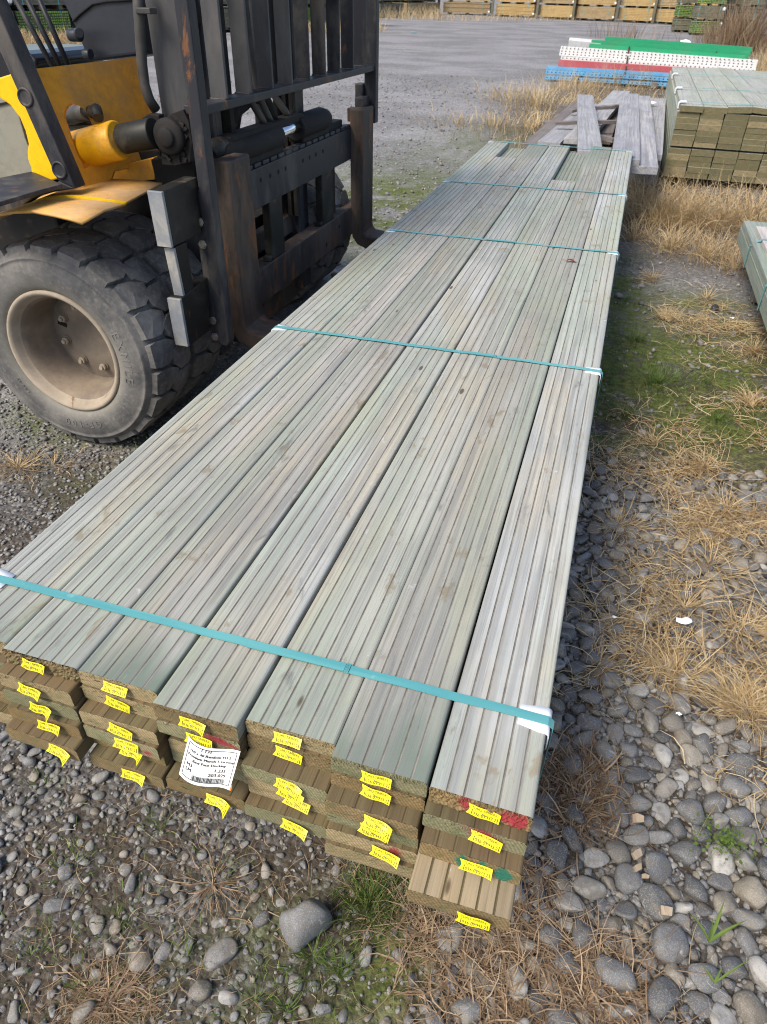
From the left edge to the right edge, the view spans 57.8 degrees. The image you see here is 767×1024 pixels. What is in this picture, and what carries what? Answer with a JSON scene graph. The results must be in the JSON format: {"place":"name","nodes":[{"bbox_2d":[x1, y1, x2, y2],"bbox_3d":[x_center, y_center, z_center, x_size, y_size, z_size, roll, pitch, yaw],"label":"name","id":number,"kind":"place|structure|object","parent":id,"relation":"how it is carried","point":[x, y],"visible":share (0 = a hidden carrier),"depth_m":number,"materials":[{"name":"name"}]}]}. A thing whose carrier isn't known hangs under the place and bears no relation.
{"place":"outdoors","nodes":[
{"label":"outdoors","id":0,"kind":"place"},
{"bbox_2d":[0,725,436,1023],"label":"gravel","id":1,"kind":"structure","parent":0,"point":[53,905],"depth_m":1.24,"materials":[{"name":"grey gravel"}]},
{"bbox_2d":[20,2,577,44],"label":"dry grass","id":2,"kind":"structure","parent":0,"point":[28,39],"depth_m":39.48,"materials":[{"name":"plant"}]},
{"bbox_2d":[0,0,766,1023],"bbox_3d":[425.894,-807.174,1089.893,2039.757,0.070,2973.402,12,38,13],"label":"ground","id":3,"kind":"structure","parent":0,"point":[436,52],"depth_m":2.42,"materials":[{"name":"grey gravel"}]},
{"bbox_2d":[11,9,70,35],"bbox_3d":[-10.060,-13.751,19.558,2.249,0.654,1.540,28,44,31],"label":"timber pack","id":4,"kind":"object","parent":3,"relation":"on","point":[59,18],"visible":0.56,"depth_m":19.01,"materials":[{"name":"green wood"}]},
{"bbox_2d":[10,0,64,9],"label":"timber pack","id":5,"kind":"object","parent":4,"relation":"on","point":[53,4],"visible":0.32,"depth_m":18.86,"materials":[{"name":"grey wood"}]},
{"bbox_2d":[47,8,75,27],"bbox_3d":[-8.822,-14.673,20.824,2.245,0.654,1.948,31,46,33],"label":"timber pack","id":6,"kind":"object","parent":3,"relation":"on","point":[71,22],"visible":0.05,"depth_m":19.79,"materials":[{"name":"green wood"}]},
{"bbox_2d":[0,0,383,442],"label":"forklift","id":7,"kind":"object","parent":3,"relation":"on","point":[153,264],"visible":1,"depth_m":2.36,"materials":[{"name":"metal"}]},
{"bbox_2d":[188,979,211,1001],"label":"stone","id":8,"kind":"object","parent":3,"relation":"on","point":[200,986],"visible":1,"depth_m":1.13,"materials":[{"name":"grey stone"}]},
{"bbox_2d":[204,937,237,971],"bbox_3d":[-0.280,0.754,1.187,0.063,0.019,0.038,-30,49,-25],"label":"stone","id":9,"kind":"object","parent":3,"relation":"on","point":[218,953],"visible":1,"depth_m":1.18,"materials":[{"name":"grey stone"}]},
{"bbox_2d":[224,7,229,28],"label":"timber pack","id":10,"kind":"object","parent":3,"relation":"on","point":[226,16],"depth_m":24.56,"materials":[{"name":"grey wood"}]},
{"bbox_2d":[279,897,332,952],"bbox_3d":[-0.138,0.709,1.212,0.089,0.097,0.065,-24,44,-30],"label":"stone","id":11,"kind":"object","parent":3,"relation":"on","point":[303,923],"visible":0.99,"depth_m":1.18,"materials":[{"name":"grey stone"}]},
{"bbox_2d":[308,7,310,25],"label":"timber pack","id":12,"kind":"object","parent":3,"relation":"on","point":[309,15],"visible":0.06,"depth_m":28.15,"materials":[{"name":"wood"}]},
{"bbox_2d":[0,140,633,930],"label":"decking pack","id":13,"kind":"object","parent":3,"relation":"on","point":[302,570],"visible":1,"depth_m":1.27,"materials":[{"name":"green wood"}]},
{"bbox_2d":[577,94,601,154],"bbox_3d":[1.807,-3.498,6.173,0.166,0.063,3.689,9,37,9],"label":"loose board","id":14,"kind":"object","parent":13,"relation":"on","point":[588,134],"visible":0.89,"depth_m":5.63,"materials":[{"name":"grey wood"}]},
{"bbox_2d":[0,721,721,1023],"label":"dead grass","id":15,"kind":"structure","parent":3,"relation":"on","point":[596,793],"depth_m":1.19,"materials":[{"name":"beige plant"}]},
{"bbox_2d":[0,264,766,847],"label":"straw","id":16,"kind":"object","parent":3,"relation":"on","point":[742,692],"visible":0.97,"depth_m":1.98,"materials":[{"name":"beige plant"}]},
{"bbox_2d":[676,617,691,623],"bbox_3d":[0.773,0.280,1.787,0.038,0.009,0.024,0,37,-2],"label":"white scrap","id":17,"kind":"object","parent":16,"relation":"on","point":[685,620],"visible":1,"depth_m":1.78,"materials":[{"name":"paper"}]},
{"bbox_2d":[0,130,766,1023],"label":"green grass","id":18,"kind":"structure","parent":3,"relation":"on","point":[358,890],"depth_m":1.25,"materials":[{"name":"green plant"}]},
{"bbox_2d":[379,3,403,16],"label":"timber pack","id":19,"kind":"object","parent":3,"relation":"on","point":[390,5],"visible":0.34,"depth_m":41.99,"materials":[{"name":"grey wood"}]},
{"bbox_2d":[379,0,400,2],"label":"timber pack","id":20,"kind":"object","parent":19,"relation":"on","point":[386,1],"visible":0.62,"depth_m":42.15,"materials":[{"name":"grey wood"}]},
{"bbox_2d":[383,2,438,14],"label":"timber pack","id":21,"kind":"object","parent":3,"relation":"on","point":[425,4],"visible":0.52,"depth_m":47.15,"materials":[{"name":"beige wood"}]},
{"bbox_2d":[401,0,435,1],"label":"timber pack","id":22,"kind":"object","parent":21,"relation":"on","point":[418,0],"visible":0.79,"depth_m":47.37,"materials":[{"name":"beige wood"}]},
{"bbox_2d":[443,1,491,14],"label":"timber pack","id":23,"kind":"object","parent":3,"relation":"on","point":[466,8],"visible":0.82,"depth_m":49.80,"materials":[{"name":"beige wood"}]},
{"bbox_2d":[448,0,491,2],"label":"timber pack","id":24,"kind":"object","parent":23,"relation":"on","point":[485,1],"visible":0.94,"depth_m":49.49,"materials":[{"name":"yellow wood"}]},
{"bbox_2d":[490,0,493,16],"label":"stake","id":25,"kind":"object","parent":3,"relation":"on","point":[492,7],"visible":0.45,"depth_m":47.46,"materials":[{"name":"grey wood"}]},
{"bbox_2d":[496,3,541,16],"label":"timber pack","id":26,"kind":"object","parent":3,"relation":"on","point":[507,9],"visible":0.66,"depth_m":47.30,"materials":[{"name":"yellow wood"}]},
{"bbox_2d":[497,0,541,3],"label":"timber pack","id":27,"kind":"object","parent":26,"relation":"on","point":[520,1],"visible":0.84,"depth_m":47.11,"materials":[{"name":"yellow wood"}]},
{"bbox_2d":[535,0,539,18],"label":"stake","id":28,"kind":"object","parent":3,"relation":"on","point":[537,8],"visible":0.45,"depth_m":45.65,"materials":[{"name":"grey wood"}]},
{"bbox_2d":[540,5,579,18],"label":"timber pack","id":29,"kind":"object","parent":3,"relation":"on","point":[559,11],"visible":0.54,"depth_m":45.42,"materials":[{"name":"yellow wood"}]},
{"bbox_2d":[541,0,581,5],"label":"timber pack","id":30,"kind":"object","parent":29,"relation":"on","point":[559,2],"visible":0.79,"depth_m":45.22,"materials":[{"name":"beige wood"}]},
{"bbox_2d":[556,104,568,114],"bbox_3d":[2.835,-5.035,8.834,1.250,0.190,0.100,12,38,13],"label":"timber bearer","id":31,"kind":"object","parent":3,"relation":"on","point":[561,108],"visible":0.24,"depth_m":8.89,"materials":[{"name":"grey wood"}]},
{"bbox_2d":[523,101,576,147],"bbox_3d":[1.948,-4.287,7.612,0.170,0.062,3.285,14,39,16],"label":"loose board","id":32,"kind":"object","parent":31,"relation":"on","point":[540,133],"visible":0.48,"depth_m":7.11,"materials":[{"name":"grey wood"}]},
{"bbox_2d":[538,104,597,144],"bbox_3d":[1.990,-4.063,7.239,0.200,0.060,2.913,14,39,16],"label":"loose board","id":33,"kind":"object","parent":32,"relation":"on","point":[557,134],"visible":0.33,"depth_m":6.49,"materials":[{"name":"grey wood"}]},
{"bbox_2d":[569,104,618,112],"bbox_3d":[2.288,-4.365,7.508,0.641,0.046,0.050,-17,41,-18],"label":"cross batten","id":34,"kind":"object","parent":33,"relation":"on","point":[601,107],"visible":0.68,"depth_m":7.52,"materials":[{"name":"grey wood"}]},
{"bbox_2d":[563,90,630,143],"bbox_3d":[2.406,-4.370,7.586,0.220,0.061,4.043,14,39,16],"label":"loose board","id":35,"kind":"object","parent":33,"relation":"on","point":[612,97],"visible":0.52,"depth_m":7.36,"materials":[{"name":"grey wood"}]},
{"bbox_2d":[555,120,616,124],"bbox_3d":[2.105,-3.726,6.643,0.926,0.046,0.050,-1,37,0],"label":"cross batten","id":36,"kind":"object","parent":35,"relation":"on","point":[575,122],"visible":0.43,"depth_m":6.62,"materials":[{"name":"grey wood"}]},
{"bbox_2d":[650,98,665,160],"bbox_3d":[2.688,-3.881,6.911,0.200,0.060,3.960,12,38,14],"label":"loose board","id":37,"kind":"object","parent":36,"relation":"on","point":[658,110],"visible":0.48,"depth_m":6.78,"materials":[{"name":"grey wood"}]},
{"bbox_2d":[629,96,658,174],"bbox_3d":[2.349,-3.522,6.315,0.190,0.063,4.266,11,38,12],"label":"loose board","id":38,"kind":"object","parent":37,"relation":"on","point":[648,164],"visible":0.56,"depth_m":5.41,"materials":[{"name":"grey wood"}]},
{"bbox_2d":[612,93,639,166],"bbox_3d":[2.232,-3.581,6.346,0.190,0.058,4.317,11,38,12],"label":"loose board","id":39,"kind":"object","parent":38,"relation":"on","point":[627,135],"visible":0.88,"depth_m":5.79,"materials":[{"name":"grey wood"}]},
{"bbox_2d":[600,135,613,142],"bbox_3d":[1.892,-3.210,5.963,0.050,0.046,0.255,-18,41,-24],"label":"cross batten","id":40,"kind":"object","parent":35,"relation":"on","point":[610,139],"visible":0.52,"depth_m":5.91,"materials":[{"name":"grey wood"}]},
{"bbox_2d":[571,0,576,19],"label":"stake","id":41,"kind":"object","parent":3,"relation":"on","point":[573,10],"visible":0.9,"depth_m":44.28,"materials":[{"name":"grey wood"}]},
{"bbox_2d":[542,120,615,144],"bbox_3d":[2.385,-4.182,7.685,1.250,0.190,0.100,12,38,13],"label":"timber bearer","id":42,"kind":"object","parent":3,"relation":"on","point":[545,122],"visible":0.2,"depth_m":7.73,"materials":[{"name":"wood"}]},
{"bbox_2d":[600,109,618,144],"bbox_3d":[2.504,-4.365,7.715,0.200,0.062,3.124,12,38,13],"label":"loose board","id":43,"kind":"object","parent":42,"relation":"on","point":[607,129],"visible":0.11,"depth_m":6.95,"materials":[{"name":"grey wood"}]},
{"bbox_2d":[571,915,597,951],"bbox_3d":[0.352,0.741,1.217,0.045,0.040,0.058,13,43,26],"label":"stone","id":44,"kind":"object","parent":3,"relation":"on","point":[580,930],"visible":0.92,"depth_m":1.21,"materials":[{"name":"grey stone"}]},
{"bbox_2d":[573,875,606,899],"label":"stone","id":45,"kind":"object","parent":3,"relation":"on","point":[593,889],"visible":0.98,"depth_m":1.27,"materials":[{"name":"grey stone"}]},
{"bbox_2d":[519,148,660,184],"bbox_3d":[1.814,-3.102,6.229,1.250,0.190,0.100,12,38,13],"label":"timber bearer","id":46,"kind":"object","parent":3,"relation":"on","point":[648,177],"visible":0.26,"depth_m":6.11,"materials":[{"name":"grey wood"}]},
{"bbox_2d":[419,447,766,1023],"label":"river pebbles","id":47,"kind":"object","parent":3,"relation":"on","point":[751,891],"visible":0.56,"depth_m":1.47,"materials":[{"name":"stone"}]},
{"bbox_2d":[631,848,642,859],"bbox_3d":[0.473,0.638,1.297,0.022,0.010,0.014,-26,64,-15],"label":"wood chip","id":48,"kind":"object","parent":47,"relation":"on","point":[636,854],"visible":1,"depth_m":1.29,"materials":[{"name":"brown wood"}]},
{"bbox_2d":[631,813,643,822],"bbox_3d":[0.495,0.596,1.353,0.024,0.010,0.017,-8,56,6],"label":"wood chip","id":49,"kind":"object","parent":47,"relation":"on","point":[637,818],"visible":1,"depth_m":1.35,"materials":[{"name":"brown wood"}]},
{"bbox_2d":[702,959,749,983],"bbox_3d":[0.570,0.757,1.146,0.077,0.032,0.026,0,37,-1],"label":"grass plant","id":50,"kind":"object","parent":47,"relation":"on","point":[715,980],"depth_m":1.15,"materials":[{"name":"green plant"}]},
{"bbox_2d":[688,813,766,864],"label":"leafy weed","id":51,"kind":"object","parent":47,"relation":"on","point":[726,839],"visible":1,"depth_m":1.32,"materials":[{"name":"green plant"}]},
{"bbox_2d":[576,6,620,20],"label":"timber pack","id":52,"kind":"object","parent":3,"relation":"on","point":[590,12],"visible":0.88,"depth_m":44.21,"materials":[{"name":"beige wood"}]},
{"bbox_2d":[578,0,621,6],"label":"timber pack","id":53,"kind":"object","parent":52,"relation":"on","point":[612,3],"visible":0.94,"depth_m":43.89,"materials":[{"name":"yellow wood"}]},
{"bbox_2d":[545,75,666,86],"bbox_3d":[4.262,-7.900,12.740,2.614,0.052,0.121,16,39,18],"label":"rack upright","id":54,"kind":"object","parent":3,"relation":"on","point":[610,80],"visible":0.61,"depth_m":12.74,"materials":[{"name":"blue metal"}]},
{"bbox_2d":[546,70,668,80],"bbox_3d":[4.284,-8.021,12.772,2.603,0.056,0.121,16,39,18],"label":"rack upright","id":55,"kind":"object","parent":54,"relation":"on","point":[626,76],"visible":0.76,"depth_m":12.80,"materials":[{"name":"blue metal"}]},
{"bbox_2d":[546,66,668,76],"bbox_3d":[4.320,-8.159,12.865,2.610,0.050,0.120,16,39,18],"label":"rack upright","id":56,"kind":"object","parent":55,"relation":"on","point":[602,70],"visible":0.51,"depth_m":12.89,"materials":[{"name":"blue metal"}]},
{"bbox_2d":[558,59,689,72],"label":"rack beam","id":57,"kind":"structure","parent":56,"relation":"on","point":[593,64],"depth_m":12.90,"materials":[{"name":"red metal"}]},
{"bbox_2d":[624,46,629,79],"bbox_3d":[4.498,-8.295,12.845,0.028,0.502,0.764,10,38,11],"label":"steel band","id":58,"kind":"object","parent":54,"relation":"on","point":[627,59],"visible":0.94,"depth_m":12.87,"materials":[{"name":"black metal"}]},
{"bbox_2d":[594,954,636,991],"bbox_3d":[0.389,0.776,1.166,0.069,0.043,0.047,5,38,8],"label":"stone","id":59,"kind":"object","parent":3,"relation":"on","point":[618,976],"visible":0.98,"depth_m":1.15,"materials":[{"name":"grey stone"}]},
{"bbox_2d":[606,622,624,637],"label":"stone","id":60,"kind":"object","parent":3,"relation":"on","point":[617,627],"visible":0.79,"depth_m":1.80,"materials":[{"name":"grey stone"}]},
{"bbox_2d":[614,0,620,21],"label":"stake","id":61,"kind":"object","parent":3,"relation":"on","point":[617,10],"visible":0.87,"depth_m":42.74,"materials":[{"name":"grey wood"}]},
{"bbox_2d":[614,862,643,894],"bbox_3d":[0.459,0.685,1.298,0.055,0.036,0.053,-2,35,-14],"label":"stone","id":62,"kind":"object","parent":3,"relation":"on","point":[628,880],"visible":0.91,"depth_m":1.28,"materials":[{"name":"grey stone"}]},
{"bbox_2d":[632,863,641,872],"bbox_3d":[0.467,0.653,1.276,0.019,0.010,0.011,-22,62,-11],"label":"wood chip","id":63,"kind":"object","parent":62,"relation":"on","point":[637,867],"visible":1,"depth_m":1.27,"materials":[{"name":"brown wood"}]},
{"bbox_2d":[641,873,649,878],"bbox_3d":[0.476,0.662,1.264,0.014,0.010,0.008,-5,56,11],"label":"wood chip","id":64,"kind":"object","parent":62,"relation":"on","point":[644,876],"visible":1,"depth_m":1.26,"materials":[{"name":"brown wood"}]},
{"bbox_2d":[619,7,659,22],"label":"timber pack","id":65,"kind":"object","parent":3,"relation":"on","point":[643,14],"visible":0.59,"depth_m":42.64,"materials":[{"name":"yellow wood"}]},
{"bbox_2d":[621,0,659,7],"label":"timber pack","id":66,"kind":"object","parent":65,"relation":"on","point":[639,3],"visible":0.7,"depth_m":42.36,"materials":[{"name":"yellow wood"}]},
{"bbox_2d":[639,493,657,502],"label":"stone","id":67,"kind":"object","parent":3,"relation":"on","point":[643,500],"visible":0.96,"depth_m":2.27,"materials":[{"name":"grey stone"}]},
{"bbox_2d":[650,80,656,87],"bbox_3d":[5.069,-8.069,13.017,0.100,0.090,1.500,12,38,13],"label":"timber bearer","id":68,"kind":"object","parent":3,"relation":"on","point":[654,84],"visible":0.44,"depth_m":12.45,"materials":[{"name":"grey wood"}]},
{"bbox_2d":[651,0,657,23],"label":"stake","id":69,"kind":"object","parent":3,"relation":"on","point":[654,12],"visible":1,"depth_m":41.53,"materials":[{"name":"grey wood"}]},
{"bbox_2d":[637,882,674,921],"bbox_3d":[0.495,0.710,1.267,0.051,0.039,0.070,-13,37,-31],"label":"stone","id":70,"kind":"object","parent":3,"relation":"on","point":[652,897],"visible":0.91,"depth_m":1.26,"materials":[{"name":"grey stone"}]},
{"bbox_2d":[660,905,672,915],"bbox_3d":[0.496,0.699,1.217,0.022,0.010,0.017,-7,56,9],"label":"wood chip","id":71,"kind":"object","parent":70,"relation":"on","point":[666,910],"visible":1,"depth_m":1.21,"materials":[{"name":"brown wood"}]},
{"bbox_2d":[647,976,680,1019],"bbox_3d":[0.458,0.794,1.140,0.070,0.038,0.045,-30,49,-32],"label":"stone","id":72,"kind":"object","parent":3,"relation":"on","point":[662,994],"visible":0.98,"depth_m":1.13,"materials":[{"name":"grey stone"}]},
{"bbox_2d":[655,9,681,23],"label":"timber pack","id":73,"kind":"object","parent":3,"relation":"on","point":[665,16],"visible":0.32,"depth_m":41.42,"materials":[{"name":"yellow wood"}]},
{"bbox_2d":[658,0,693,8],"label":"timber pack","id":74,"kind":"object","parent":73,"relation":"on","point":[665,4],"visible":0.28,"depth_m":41.08,"materials":[{"name":"beige wood"}]},
{"bbox_2d":[571,0,766,55],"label":"dead weeds","id":75,"kind":"object","parent":3,"relation":"on","point":[740,34],"visible":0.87,"depth_m":21.17,"materials":[{"name":"brown plant"}]},
{"bbox_2d":[651,922,688,963],"bbox_3d":[0.497,0.750,1.209,0.067,0.043,0.063,9,39,-3],"label":"stone","id":76,"kind":"object","parent":3,"relation":"on","point":[667,949],"visible":0.96,"depth_m":1.19,"materials":[{"name":"grey stone"}]},
{"bbox_2d":[671,17,692,31],"bbox_3d":[14.560,-23.665,33.705,1.104,0.514,3.041,12,38,14],"label":"timber pack","id":77,"kind":"object","parent":3,"relation":"on","point":[679,24],"visible":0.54,"depth_m":32.61,"materials":[{"name":"grey wood"}]},
{"bbox_2d":[674,4,693,18],"bbox_3d":[14.574,-24.083,33.395,1.097,0.514,3.050,12,38,14],"label":"timber pack","id":78,"kind":"object","parent":77,"relation":"on","point":[684,10],"visible":0.69,"depth_m":32.29,"materials":[{"name":"green wood"}]},
{"bbox_2d":[677,0,695,4],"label":"timber pack","id":79,"kind":"object","parent":78,"relation":"on","point":[687,2],"visible":0.69,"depth_m":32.08,"materials":[{"name":"grey wood"}]},
{"bbox_2d":[668,841,701,865],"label":"stone","id":80,"kind":"object","parent":3,"relation":"on","point":[679,851],"visible":0.99,"depth_m":1.33,"materials":[{"name":"grey stone"}]},
{"bbox_2d":[688,19,721,34],"bbox_3d":[14.452,-21.841,31.275,1.283,0.514,3.046,12,38,14],"label":"timber pack","id":81,"kind":"object","parent":3,"relation":"on","point":[691,28],"visible":0.58,"depth_m":30.19,"materials":[{"name":"green wood"}]},
{"bbox_2d":[691,5,725,20],"bbox_3d":[14.458,-22.255,30.960,1.289,0.514,3.036,12,38,14],"label":"timber pack","id":82,"kind":"object","parent":81,"relation":"on","point":[702,10],"visible":0.76,"depth_m":29.85,"materials":[{"name":"grey wood"}]},
{"bbox_2d":[695,0,726,5],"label":"timber pack","id":83,"kind":"object","parent":82,"relation":"on","point":[709,2],"visible":0.96,"depth_m":29.62,"materials":[{"name":"green wood"}]},
{"bbox_2d":[662,67,766,183],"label":"timber pack","id":84,"kind":"object","parent":3,"relation":"on","point":[715,118],"visible":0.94,"depth_m":5.92,"materials":[{"name":"green wood"}]},
{"bbox_2d":[711,304,718,310],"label":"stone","id":85,"kind":"object","parent":3,"relation":"on","point":[715,306],"visible":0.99,"depth_m":3.64,"materials":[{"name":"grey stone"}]},
{"bbox_2d":[688,900,745,942],"bbox_3d":[0.574,0.700,1.188,0.090,0.074,0.040,0,37,-2],"label":"grass plant","id":86,"kind":"object","parent":3,"relation":"on","point":[712,937],"depth_m":1.19,"materials":[{"name":"green plant"}]},
{"bbox_2d":[712,19,757,32],"bbox_3d":[15.924,-22.093,31.657,1.881,0.514,3.020,12,38,14],"label":"timber pack","id":87,"kind":"object","parent":3,"relation":"on","point":[732,26],"visible":0.06,"depth_m":30.54,"materials":[{"name":"grey wood"}]},
{"bbox_2d":[720,6,763,20],"bbox_3d":[15.931,-22.507,31.342,1.890,0.514,3.028,12,38,14],"label":"timber pack","id":88,"kind":"object","parent":87,"relation":"on","point":[752,9],"visible":0.28,"depth_m":30.13,"materials":[{"name":"grey wood"}]},
{"bbox_2d":[724,0,765,6],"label":"timber pack","id":89,"kind":"object","parent":88,"relation":"on","point":[746,1],"visible":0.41,"depth_m":29.92,"materials":[{"name":"grey wood"}]},
{"bbox_2d":[720,771,751,798],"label":"stone","id":90,"kind":"object","parent":3,"relation":"on","point":[741,788],"visible":0.98,"depth_m":1.44,"materials":[{"name":"grey stone"}]},
{"bbox_2d":[723,753,756,777],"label":"stone","id":91,"kind":"object","parent":3,"relation":"on","point":[741,758],"visible":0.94,"depth_m":1.48,"materials":[{"name":"grey stone"}]},
{"bbox_2d":[737,220,766,330],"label":"timber pack","id":92,"kind":"object","parent":3,"relation":"on","point":[752,240],"visible":1,"depth_m":3.59,"materials":[{"name":"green wood"}]},
{"bbox_2d":[752,0,766,35],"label":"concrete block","id":93,"kind":"structure","parent":3,"relation":"on","point":[765,5],"depth_m":31.16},
{"bbox_2d":[401,36,766,282],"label":"dry grass","id":94,"kind":"structure","parent":0,"point":[686,214],"depth_m":5.03,"materials":[{"name":"plant"}]},
{"bbox_3d":[4.979,-8.301,12.945,3.260,0.100,0.140,15,39,17],"label":"rack beam","id":95,"kind":"object","parent":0,"visible":0},
{"bbox_2d":[561,56,755,70],"bbox_3d":[5.006,-8.259,12.834,3.456,0.091,0.111,15,39,17],"label":"rack upright","id":96,"kind":"object","parent":95,"relation":"on","point":[623,61],"visible":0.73,"depth_m":12.84,"materials":[{"name":"white metal"}]},
{"bbox_2d":[559,49,756,68],"bbox_3d":[5.003,-8.366,12.822,3.497,0.101,0.111,16,39,16],"label":"rack upright","id":97,"kind":"object","parent":96,"relation":"on","point":[648,58],"visible":1,"depth_m":12.77,"materials":[{"name":"white metal"}]},
{"bbox_2d":[561,46,757,62],"bbox_3d":[5.055,-8.485,12.908,3.519,0.091,0.111,16,39,16],"label":"rack upright","id":98,"kind":"object","parent":97,"relation":"on","point":[656,54],"visible":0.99,"depth_m":12.84,"materials":[{"name":"white metal"}]},
{"bbox_2d":[568,40,600,47],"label":"rack beam","id":99,"kind":"structure","parent":98,"relation":"on","point":[578,43],"depth_m":13.37,"materials":[{"name":"white metal"}]},
{"bbox_2d":[569,38,592,41],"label":"rack beam","id":100,"kind":"structure","parent":99,"relation":"on","point":[581,39],"depth_m":13.38,"materials":[{"name":"white metal"}]},
{"bbox_2d":[589,43,745,58],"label":"rack beam","id":101,"kind":"structure","parent":98,"relation":"on","point":[641,49],"depth_m":12.83,"materials":[{"name":"green metal"}]},
{"bbox_2d":[591,40,749,58],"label":"rack beam","id":102,"kind":"structure","parent":98,"relation":"on","point":[701,49],"depth_m":12.86,"materials":[{"name":"green metal"}]},
{"bbox_2d":[605,36,751,55],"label":"rack beam","id":103,"kind":"structure","parent":102,"relation":"on","point":[634,40],"depth_m":12.94,"materials":[{"name":"green metal"}]},
{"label":"timber pack","id":104,"kind":"object","parent":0,"visible":0},
{"bbox_2d":[690,3,733,5],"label":"timber pack","id":105,"kind":"object","parent":104,"relation":"on","point":[713,5],"visible":0.08,"depth_m":40.16,"materials":[{"name":"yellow wood"}]}
]}

